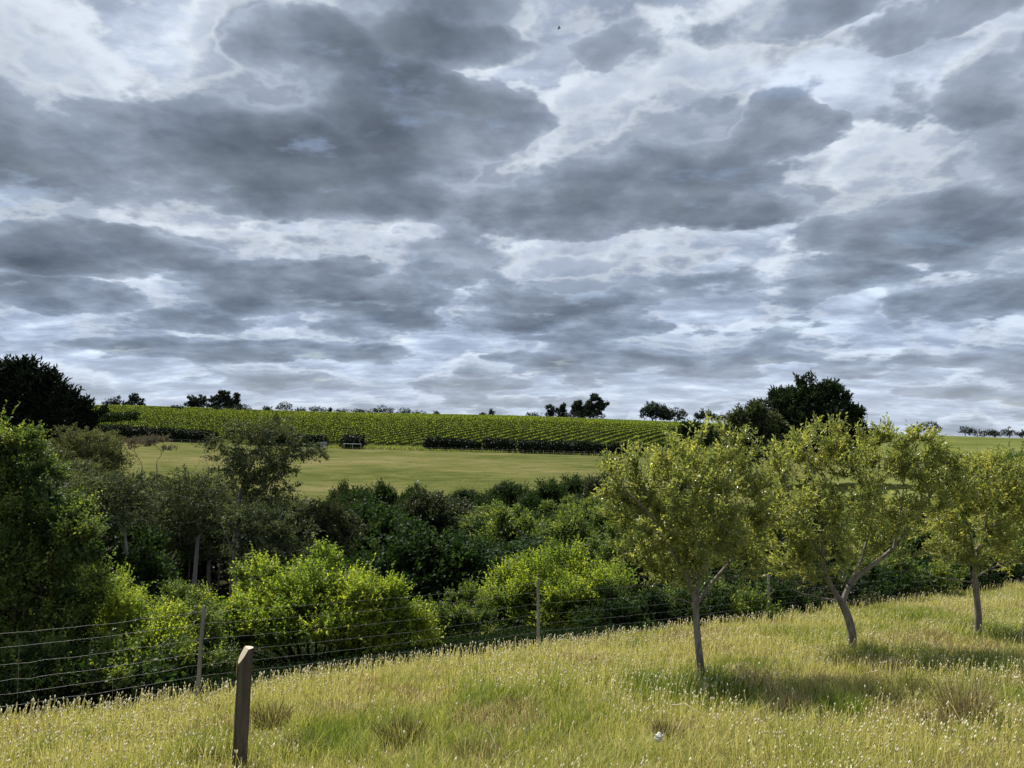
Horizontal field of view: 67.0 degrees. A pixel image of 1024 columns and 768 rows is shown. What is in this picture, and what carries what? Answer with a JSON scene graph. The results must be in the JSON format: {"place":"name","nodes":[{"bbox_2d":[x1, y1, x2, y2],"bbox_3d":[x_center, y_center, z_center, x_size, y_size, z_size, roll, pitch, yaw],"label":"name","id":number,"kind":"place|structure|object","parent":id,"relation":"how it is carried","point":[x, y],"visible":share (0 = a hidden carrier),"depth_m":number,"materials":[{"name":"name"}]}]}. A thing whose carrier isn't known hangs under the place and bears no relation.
{"place":"outdoors","nodes":[
{"label":"outdoors","id":0,"kind":"place"},
{"bbox_2d":[323,444,648,456],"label":"headland grass","id":1,"kind":"structure","parent":0,"point":[401,447],"depth_m":221.42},
{"bbox_2d":[0,415,1023,767],"bbox_3d":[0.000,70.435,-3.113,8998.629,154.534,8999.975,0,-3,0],"label":"ground","id":2,"kind":"structure","parent":0,"point":[446,471],"depth_m":141.54,"materials":[{"name":"plant"}]},
{"bbox_2d":[13,443,92,486],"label":"wattle tree","id":3,"kind":"object","parent":2,"relation":"on","point":[62,451],"visible":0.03,"depth_m":56.25,"materials":[{"name":"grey plant"}]},
{"bbox_2d":[0,353,110,460],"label":"macrocarpa tree","id":4,"kind":"object","parent":2,"relation":"on","point":[49,398],"visible":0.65,"depth_m":98.11,"materials":[{"name":"green plant"}]},
{"bbox_2d":[0,399,131,663],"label":"hawthorn bush","id":5,"kind":"object","parent":2,"relation":"on","point":[35,567],"visible":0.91,"depth_m":13.53,"materials":[{"name":"green plant"}]},
{"bbox_2d":[0,630,152,715],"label":"fence bush","id":6,"kind":"object","parent":2,"relation":"on","point":[9,698],"visible":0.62,"depth_m":11.83,"materials":[{"name":"green plant"}]},
{"bbox_2d":[45,422,120,471],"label":"wattle tree","id":7,"kind":"object","parent":2,"relation":"on","point":[80,437],"visible":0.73,"depth_m":61.69,"materials":[{"name":"green plant"}]},
{"bbox_2d":[41,454,132,506],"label":"gum tree","id":8,"kind":"object","parent":2,"relation":"on","point":[97,465],"visible":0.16,"depth_m":43.55,"materials":[{"name":"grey plant"}]},
{"bbox_2d":[0,622,197,708],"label":"fence bush","id":9,"kind":"object","parent":2,"relation":"on","point":[116,672],"visible":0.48,"depth_m":12.39,"materials":[{"name":"green plant"}]},
{"bbox_2d":[55,464,162,629],"bbox_3d":[-15.224,6.514,29.007,4.940,7.007,3.253,-1,-3,19],"label":"gum tree","id":10,"kind":"object","parent":2,"relation":"on","point":[110,494],"visible":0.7,"depth_m":28.73,"materials":[{"name":"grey plant"}]},
{"bbox_2d":[77,427,141,472],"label":"wattle tree","id":11,"kind":"object","parent":2,"relation":"on","point":[120,458],"visible":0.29,"depth_m":65.62,"materials":[{"name":"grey plant"}]},
{"bbox_2d":[32,520,197,632],"bbox_3d":[-15.265,7.511,29.611,5.916,5.096,6.239,1,-3,-29],"label":"shrub","id":12,"kind":"object","parent":2,"relation":"on","point":[150,566],"visible":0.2,"depth_m":28.86,"materials":[{"name":"green plant"}]},
{"bbox_2d":[96,410,140,424],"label":"hedge","id":13,"kind":"object","parent":2,"relation":"on","point":[117,416],"visible":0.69,"depth_m":307.70,"materials":[{"name":"green plant"}]},
{"bbox_2d":[74,557,208,683],"bbox_3d":[-6.628,4.403,13.856,2.293,2.430,1.937,0,-3,0],"label":"hawthorn bush","id":14,"kind":"object","parent":2,"relation":"on","point":[122,602],"visible":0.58,"depth_m":13.72,"materials":[{"name":"green plant"}]},
{"bbox_2d":[118,468,195,508],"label":"gum tree","id":15,"kind":"object","parent":2,"relation":"on","point":[156,478],"visible":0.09,"depth_m":45.81,"materials":[{"name":"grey plant"}]},
{"bbox_2d":[96,424,218,442],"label":"hedge","id":16,"kind":"object","parent":2,"relation":"on","point":[193,435],"visible":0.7,"depth_m":252.87,"materials":[{"name":"green plant"}]},
{"bbox_2d":[138,434,177,481],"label":"bare tree","id":17,"kind":"object","parent":2,"relation":"on","point":[150,441],"visible":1,"depth_m":59.83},
{"bbox_2d":[125,464,244,595],"bbox_3d":[-14.534,7.186,34.041,6.364,7.444,3.867,-1,-3,27],"label":"gum tree","id":18,"kind":"object","parent":2,"relation":"on","point":[169,511],"visible":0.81,"depth_m":33.31,"materials":[{"name":"green plant"}]},
{"bbox_2d":[152,498,221,577],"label":"gum tree","id":19,"kind":"object","parent":2,"relation":"on","point":[189,553],"visible":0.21,"depth_m":39.56,"materials":[{"name":"green plant"}]},
{"bbox_2d":[146,572,243,679],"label":"hawthorn bush","id":20,"kind":"object","parent":2,"relation":"on","point":[213,644],"visible":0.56,"depth_m":14.83,"materials":[{"name":"green plant"}]},
{"bbox_2d":[156,541,249,591],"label":"shrub","id":21,"kind":"object","parent":2,"relation":"on","point":[202,572],"visible":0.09,"depth_m":47.08,"materials":[{"name":"green plant"}]},
{"bbox_2d":[171,477,257,591],"bbox_3d":[-16.171,8.620,41.657,5.230,7.580,4.630,0,-3,0],"label":"gum tree","id":22,"kind":"object","parent":2,"relation":"on","point":[208,581],"visible":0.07,"depth_m":41.36,"materials":[{"name":"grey plant"}]},
{"bbox_2d":[204,496,270,596],"bbox_3d":[-15.898,9.403,43.886,5.538,6.700,5.003,1,-3,-29],"label":"gum tree","id":23,"kind":"object","parent":2,"relation":"on","point":[227,559],"visible":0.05,"depth_m":43.49,"materials":[{"name":"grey plant"}]},
{"bbox_2d":[232,646,252,767],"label":"wooden post","id":24,"kind":"object","parent":2,"relation":"on","point":[242,705],"visible":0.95,"depth_m":8.22,"materials":[{"name":"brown wood"}]},
{"bbox_2d":[186,410,329,595],"bbox_3d":[-12.332,6.449,37.862,6.837,10.393,4.157,1,-3,-21],"label":"gum tree","id":25,"kind":"object","parent":2,"relation":"on","point":[240,459],"visible":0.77,"depth_m":37.73,"materials":[{"name":"green plant"}]},
{"bbox_2d":[205,497,339,636],"bbox_3d":[-9.571,7.337,30.742,5.399,5.806,3.688,0,-3,0],"label":"gum tree","id":26,"kind":"object","parent":2,"relation":"on","point":[258,522],"visible":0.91,"depth_m":30.59,"materials":[{"name":"green plant"}]},
{"bbox_2d":[249,694,297,729],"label":"grass tussock","id":27,"kind":"object","parent":2,"relation":"on","point":[268,716],"depth_m":9.91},
{"bbox_2d":[247,491,307,563],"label":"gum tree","id":28,"kind":"object","parent":2,"relation":"on","point":[295,504],"visible":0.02,"depth_m":43.63,"materials":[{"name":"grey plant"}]},
{"bbox_2d":[251,432,329,446],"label":"hedge","id":29,"kind":"object","parent":2,"relation":"on","point":[320,438],"visible":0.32,"depth_m":237.35,"materials":[{"name":"green plant"}]},
{"bbox_2d":[273,728,330,757],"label":"grass tussock","id":30,"kind":"object","parent":2,"relation":"on","point":[297,739],"depth_m":8.76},
{"bbox_2d":[190,532,448,664],"bbox_3d":[-4.654,5.157,18.013,6.363,3.250,3.569,0,-3,0],"label":"hawthorn bush","id":31,"kind":"object","parent":2,"relation":"on","point":[307,584],"visible":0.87,"depth_m":17.58,"materials":[{"name":"green plant"}]},
{"bbox_2d":[278,494,375,562],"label":"gum tree","id":32,"kind":"object","parent":2,"relation":"on","point":[323,516],"visible":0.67,"depth_m":37.40,"materials":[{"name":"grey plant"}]},
{"bbox_2d":[325,479,362,501],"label":"shrub","id":33,"kind":"object","parent":2,"relation":"on","point":[343,486],"visible":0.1,"depth_m":79.16,"materials":[{"name":"green plant"}]},
{"bbox_2d":[339,434,366,448],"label":"hedge","id":34,"kind":"object","parent":2,"relation":"on","point":[355,440],"visible":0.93,"depth_m":230.19,"materials":[{"name":"green plant"}]},
{"bbox_2d":[328,484,411,522],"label":"shrub","id":35,"kind":"object","parent":2,"relation":"on","point":[352,495],"visible":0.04,"depth_m":61.38,"materials":[{"name":"green plant"}]},
{"bbox_2d":[332,492,414,557],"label":"shrub","id":36,"kind":"object","parent":2,"relation":"on","point":[379,513],"visible":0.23,"depth_m":50.17,"materials":[{"name":"green plant"}]},
{"bbox_2d":[369,476,400,506],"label":"shrub","id":37,"kind":"object","parent":2,"relation":"on","point":[381,488],"visible":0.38,"depth_m":79.17,"materials":[{"name":"green plant"}]},
{"bbox_2d":[371,707,436,747],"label":"grass tussock","id":38,"kind":"object","parent":2,"relation":"on","point":[394,723],"depth_m":9.04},
{"bbox_2d":[340,513,504,619],"bbox_3d":[-3.869,7.573,30.467,7.096,4.801,5.564,1,-3,-19],"label":"shrub","id":39,"kind":"object","parent":2,"relation":"on","point":[431,562],"visible":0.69,"depth_m":29.48,"materials":[{"name":"green plant"}]},
{"bbox_2d":[384,483,461,535],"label":"shrub","id":40,"kind":"object","parent":2,"relation":"on","point":[419,504],"visible":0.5,"depth_m":65.15,"materials":[{"name":"green plant"}]},
{"bbox_2d":[400,490,478,533],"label":"shrub","id":41,"kind":"object","parent":2,"relation":"on","point":[460,507],"visible":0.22,"depth_m":74.50,"materials":[{"name":"green plant"}]},
{"bbox_2d":[328,417,559,440],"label":"vine row","id":42,"kind":"object","parent":2,"relation":"on","point":[390,429],"visible":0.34,"depth_m":284.62,"materials":[{"name":"green plant"}]},
{"bbox_2d":[421,436,468,450],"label":"hedge","id":43,"kind":"object","parent":2,"relation":"on","point":[449,444],"visible":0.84,"depth_m":222.32,"materials":[{"name":"green plant"}]},
{"bbox_2d":[328,417,572,444],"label":"vine row","id":44,"kind":"object","parent":2,"relation":"on","point":[367,435],"visible":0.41,"depth_m":282.33,"materials":[{"name":"green plant"}]},
{"bbox_2d":[407,570,505,645],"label":"hawthorn bush","id":45,"kind":"object","parent":2,"relation":"on","point":[445,610],"visible":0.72,"depth_m":20.25,"materials":[{"name":"green plant"}]},
{"bbox_2d":[338,417,575,444],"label":"vine row","id":46,"kind":"object","parent":2,"relation":"on","point":[404,430],"visible":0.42,"depth_m":283.93,"materials":[{"name":"green plant"}]},
{"bbox_2d":[445,487,485,505],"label":"shrub","id":47,"kind":"object","parent":2,"relation":"on","point":[471,494],"visible":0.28,"depth_m":88.87,"materials":[{"name":"green plant"}]},
{"bbox_2d":[440,527,505,596],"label":"shrub","id":48,"kind":"object","parent":2,"relation":"on","point":[484,543],"visible":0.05,"depth_m":39.92,"materials":[{"name":"green plant"}]},
{"bbox_2d":[365,417,580,440],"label":"vine row","id":49,"kind":"object","parent":2,"relation":"on","point":[388,435],"visible":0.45,"depth_m":281.91,"materials":[{"name":"green plant"}]},
{"bbox_2d":[444,499,514,538],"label":"shrub","id":50,"kind":"object","parent":2,"relation":"on","point":[465,523],"visible":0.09,"depth_m":67.88,"materials":[{"name":"green plant"}]},
{"bbox_2d":[365,418,594,444],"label":"vine row","id":51,"kind":"object","parent":2,"relation":"on","point":[405,434],"visible":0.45,"depth_m":271.77,"materials":[{"name":"green plant"}]},
{"bbox_2d":[451,729,512,766],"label":"grass tussock","id":52,"kind":"object","parent":2,"relation":"on","point":[476,753],"depth_m":8.21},
{"bbox_2d":[385,418,593,445],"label":"vine row","id":53,"kind":"object","parent":2,"relation":"on","point":[395,442],"visible":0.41,"depth_m":265.25,"materials":[{"name":"green plant"}]},
{"bbox_2d":[375,418,604,444],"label":"vine row","id":54,"kind":"object","parent":2,"relation":"on","point":[379,442],"visible":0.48,"depth_m":267.85,"materials":[{"name":"green plant"}]},
{"bbox_2d":[481,437,516,452],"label":"hedge","id":55,"kind":"object","parent":2,"relation":"on","point":[497,444],"visible":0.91,"depth_m":215.77,"materials":[{"name":"green plant"}]},
{"bbox_2d":[472,479,533,511],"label":"shrub","id":56,"kind":"object","parent":2,"relation":"on","point":[503,492],"visible":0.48,"depth_m":86.51,"materials":[{"name":"green plant"}]},
{"bbox_2d":[468,501,548,546],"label":"shrub","id":57,"kind":"object","parent":2,"relation":"on","point":[511,524],"visible":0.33,"depth_m":50.57,"materials":[{"name":"green plant"}]},
{"bbox_2d":[469,505,548,538],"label":"shrub","id":58,"kind":"object","parent":2,"relation":"on","point":[479,525],"visible":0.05,"depth_m":56.91,"materials":[{"name":"green plant"}]},
{"bbox_2d":[399,419,620,445],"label":"vine row","id":59,"kind":"object","parent":2,"relation":"on","point":[403,443],"visible":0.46,"depth_m":272.84,"materials":[{"name":"green plant"}]},
{"bbox_2d":[0,577,1023,767],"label":"meadow grass","id":60,"kind":"structure","parent":2,"relation":"on","point":[952,611],"depth_m":10.35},
{"bbox_2d":[1,574,1022,722],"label":"undergrowth","id":61,"kind":"object","parent":2,"relation":"on","point":[314,660],"visible":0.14,"depth_m":16.52,"materials":[{"name":"green plant"}]},
{"bbox_2d":[1,554,1022,718],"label":"wire fence","id":62,"kind":"object","parent":2,"relation":"on","point":[199,665],"visible":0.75,"depth_m":12.86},
{"bbox_2d":[412,419,621,446],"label":"vine row","id":63,"kind":"object","parent":2,"relation":"on","point":[462,433],"visible":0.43,"depth_m":274.32,"materials":[{"name":"green plant"}]},
{"bbox_2d":[453,530,589,626],"bbox_3d":[1.256,8.249,32.439,8.569,3.492,9.879,1,-3,-17],"label":"shrub","id":64,"kind":"object","parent":2,"relation":"on","point":[516,547],"visible":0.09,"depth_m":33.36,"materials":[{"name":"green plant"}]},
{"bbox_2d":[518,476,581,515],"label":"shrub","id":65,"kind":"object","parent":2,"relation":"on","point":[553,490],"visible":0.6,"depth_m":81.87,"materials":[{"name":"green plant"}]},
{"bbox_2d":[461,420,649,439],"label":"vine row","id":66,"kind":"object","parent":2,"relation":"on","point":[493,432],"visible":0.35,"depth_m":272.48,"materials":[{"name":"green plant"}]},
{"bbox_2d":[472,530,639,637],"bbox_3d":[1.345,5.880,22.396,4.940,3.011,3.421,1,-3,-26],"label":"hawthorn bush","id":67,"kind":"object","parent":2,"relation":"on","point":[544,565],"visible":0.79,"depth_m":21.99,"materials":[{"name":"green plant"}]},
{"bbox_2d":[515,439,602,454],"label":"hedge","id":68,"kind":"object","parent":2,"relation":"on","point":[550,447],"visible":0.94,"depth_m":208.66,"materials":[{"name":"green plant"}]},
{"bbox_2d":[533,492,584,517],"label":"shrub","id":69,"kind":"object","parent":2,"relation":"on","point":[565,500],"visible":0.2,"depth_m":78.98,"materials":[{"name":"green plant"}]},
{"bbox_2d":[472,420,651,440],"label":"vine row","id":70,"kind":"object","parent":2,"relation":"on","point":[503,433],"visible":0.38,"depth_m":273.12,"materials":[{"name":"green plant"}]},
{"bbox_2d":[482,421,665,445],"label":"vine row","id":71,"kind":"object","parent":2,"relation":"on","point":[528,433],"visible":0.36,"depth_m":271.50,"materials":[{"name":"green plant"}]},
{"bbox_2d":[559,472,590,498],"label":"shrub","id":72,"kind":"object","parent":2,"relation":"on","point":[574,482],"visible":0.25,"depth_m":87.96,"materials":[{"name":"green plant"}]},
{"bbox_2d":[534,490,633,612],"bbox_3d":[2.822,6.380,29.167,3.978,5.274,3.067,0,-3,0],"label":"hawthorn bush","id":73,"kind":"object","parent":2,"relation":"on","point":[567,527],"visible":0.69,"depth_m":28.76,"materials":[{"name":"green plant"}]},
{"bbox_2d":[556,492,612,543],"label":"shrub","id":74,"kind":"object","parent":2,"relation":"on","point":[585,506],"visible":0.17,"depth_m":65.41,"materials":[{"name":"green plant"}]},
{"bbox_2d":[509,421,672,441],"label":"vine row","id":75,"kind":"object","parent":2,"relation":"on","point":[540,433],"visible":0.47,"depth_m":268.70,"materials":[{"name":"green plant"}]},
{"bbox_2d":[577,393,609,417],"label":"gum","id":76,"kind":"object","parent":2,"relation":"on","point":[590,407],"visible":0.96,"depth_m":421.99,"materials":[{"name":"green plant"}]},
{"bbox_2d":[516,422,674,445],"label":"vine row","id":77,"kind":"object","parent":2,"relation":"on","point":[552,434],"visible":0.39,"depth_m":266.71,"materials":[{"name":"green plant"}]},
{"bbox_2d":[576,468,626,502],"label":"shrub","id":78,"kind":"object","parent":2,"relation":"on","point":[589,487],"visible":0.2,"depth_m":84.09,"materials":[{"name":"green plant"}]},
{"bbox_2d":[543,423,679,442],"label":"vine row","id":79,"kind":"object","parent":2,"relation":"on","point":[582,433],"visible":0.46,"depth_m":263.14,"materials":[{"name":"green plant"}]},
{"bbox_2d":[600,442,644,456],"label":"hedge","id":80,"kind":"object","parent":2,"relation":"on","point":[613,447],"visible":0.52,"depth_m":203.16,"materials":[{"name":"green plant"}]},
{"bbox_2d":[583,506,714,595],"bbox_3d":[4.513,5.733,25.250,4.334,4.207,3.635,0,-3,0],"label":"hawthorn bush","id":81,"kind":"object","parent":2,"relation":"on","point":[611,532],"visible":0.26,"depth_m":24.88,"materials":[{"name":"green plant"}]},
{"bbox_2d":[562,578,736,632],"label":"fence bush","id":82,"kind":"object","parent":2,"relation":"on","point":[619,603],"visible":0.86,"depth_m":19.05,"materials":[{"name":"green plant"}]},
{"bbox_2d":[638,401,671,420],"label":"round tree","id":83,"kind":"object","parent":2,"relation":"on","point":[651,409],"visible":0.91,"depth_m":409.56,"materials":[{"name":"green plant"}]},
{"bbox_2d":[645,711,689,742],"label":"grass tussock","id":84,"kind":"object","parent":2,"relation":"on","point":[663,729],"depth_m":8.89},
{"bbox_2d":[656,418,725,469],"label":"bushy tree","id":85,"kind":"object","parent":2,"relation":"on","point":[684,431],"visible":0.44,"depth_m":149.17,"materials":[{"name":"green plant"}]},
{"bbox_2d":[614,575,787,625],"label":"fence bush","id":86,"kind":"object","parent":2,"relation":"on","point":[746,596],"visible":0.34,"depth_m":19.38,"materials":[{"name":"green plant"}]},
{"bbox_2d":[587,411,824,674],"bbox_3d":[3.178,2.604,12.274,3.984,4.386,2.162,1,-3,-16],"label":"young tree","id":87,"kind":"object","parent":2,"relation":"on","point":[729,529],"visible":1,"depth_m":12.22,"materials":[{"name":"green plant"}]},
{"bbox_2d":[694,523,772,582],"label":"gully bush","id":88,"kind":"object","parent":2,"relation":"on","point":[732,567],"visible":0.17,"depth_m":27.77,"materials":[{"name":"green plant"}]},
{"bbox_2d":[646,562,824,615],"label":"fence bush","id":89,"kind":"object","parent":2,"relation":"on","point":[795,599],"visible":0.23,"depth_m":20.36,"materials":[{"name":"green plant"}]},
{"bbox_2d":[711,398,788,487],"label":"bushy tree","id":90,"kind":"object","parent":2,"relation":"on","point":[765,423],"visible":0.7,"depth_m":106.71,"materials":[{"name":"green plant"}]},
{"bbox_2d":[750,521,820,573],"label":"gully bush","id":91,"kind":"object","parent":2,"relation":"on","point":[780,537],"visible":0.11,"depth_m":30.09,"materials":[{"name":"green plant"}]},
{"bbox_2d":[717,562,886,608],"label":"fence bush","id":92,"kind":"object","parent":2,"relation":"on","point":[827,592],"visible":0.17,"depth_m":21.82,"materials":[{"name":"green plant"}]},
{"bbox_2d":[757,370,873,485],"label":"bushy tree","id":93,"kind":"object","parent":2,"relation":"on","point":[801,402],"visible":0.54,"depth_m":115.65,"materials":[{"name":"green plant"}]},
{"bbox_2d":[783,498,874,572],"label":"gully bush","id":94,"kind":"object","parent":2,"relation":"on","point":[825,542],"visible":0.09,"depth_m":31.87,"materials":[{"name":"green plant"}]},
{"bbox_2d":[801,681,874,717],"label":"grass tussock","id":95,"kind":"object","parent":2,"relation":"on","point":[821,701],"depth_m":9.85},
{"bbox_2d":[761,559,924,603],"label":"fence bush","id":96,"kind":"object","parent":2,"relation":"on","point":[882,584],"visible":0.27,"depth_m":22.98,"materials":[{"name":"green plant"}]},
{"bbox_2d":[748,411,982,648],"bbox_3d":[6.451,2.784,14.322,4.465,4.591,2.300,0,-3,0],"label":"young tree","id":97,"kind":"object","parent":2,"relation":"on","point":[804,536],"visible":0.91,"depth_m":14.22,"materials":[{"name":"green plant"}]},
{"bbox_2d":[839,504,920,574],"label":"gully bush","id":98,"kind":"object","parent":2,"relation":"on","point":[907,541],"visible":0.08,"depth_m":34.68,"materials":[{"name":"green plant"}]},
{"bbox_2d":[828,545,969,595],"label":"fence bush","id":99,"kind":"object","parent":2,"relation":"on","point":[918,571],"visible":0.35,"depth_m":24.15,"materials":[{"name":"green plant"}]},
{"bbox_2d":[882,493,969,556],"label":"gully bush","id":100,"kind":"object","parent":2,"relation":"on","point":[918,541],"visible":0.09,"depth_m":37.17,"materials":[{"name":"green plant"}]},
{"bbox_2d":[856,545,1010,591],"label":"fence bush","id":101,"kind":"object","parent":2,"relation":"on","point":[982,581],"visible":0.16,"depth_m":25.90,"materials":[{"name":"green plant"}]},
{"bbox_2d":[902,700,971,732],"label":"grass tussock","id":102,"kind":"object","parent":2,"relation":"on","point":[938,717],"depth_m":9.06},
{"bbox_2d":[908,444,1023,634],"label":"young tree","id":103,"kind":"object","parent":2,"relation":"on","point":[1008,497],"visible":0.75,"depth_m":15.89,"materials":[{"name":"green plant"}]},
{"bbox_2d":[913,661,1023,723],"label":"grass tussock","id":104,"kind":"object","parent":2,"relation":"on","point":[956,702],"depth_m":9.24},
{"bbox_2d":[915,539,1023,583],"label":"fence bush","id":105,"kind":"object","parent":2,"relation":"on","point":[1016,572],"visible":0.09,"depth_m":27.42,"materials":[{"name":"green plant"}]},
{"bbox_2d":[936,441,1023,510],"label":"gully bush","id":106,"kind":"object","parent":2,"relation":"on","point":[1009,457],"visible":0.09,"depth_m":46.99,"materials":[{"name":"green plant"}]},
{"bbox_2d":[0,0,1023,437],"label":"sky","id":107,"kind":"structure","parent":0,"point":[467,207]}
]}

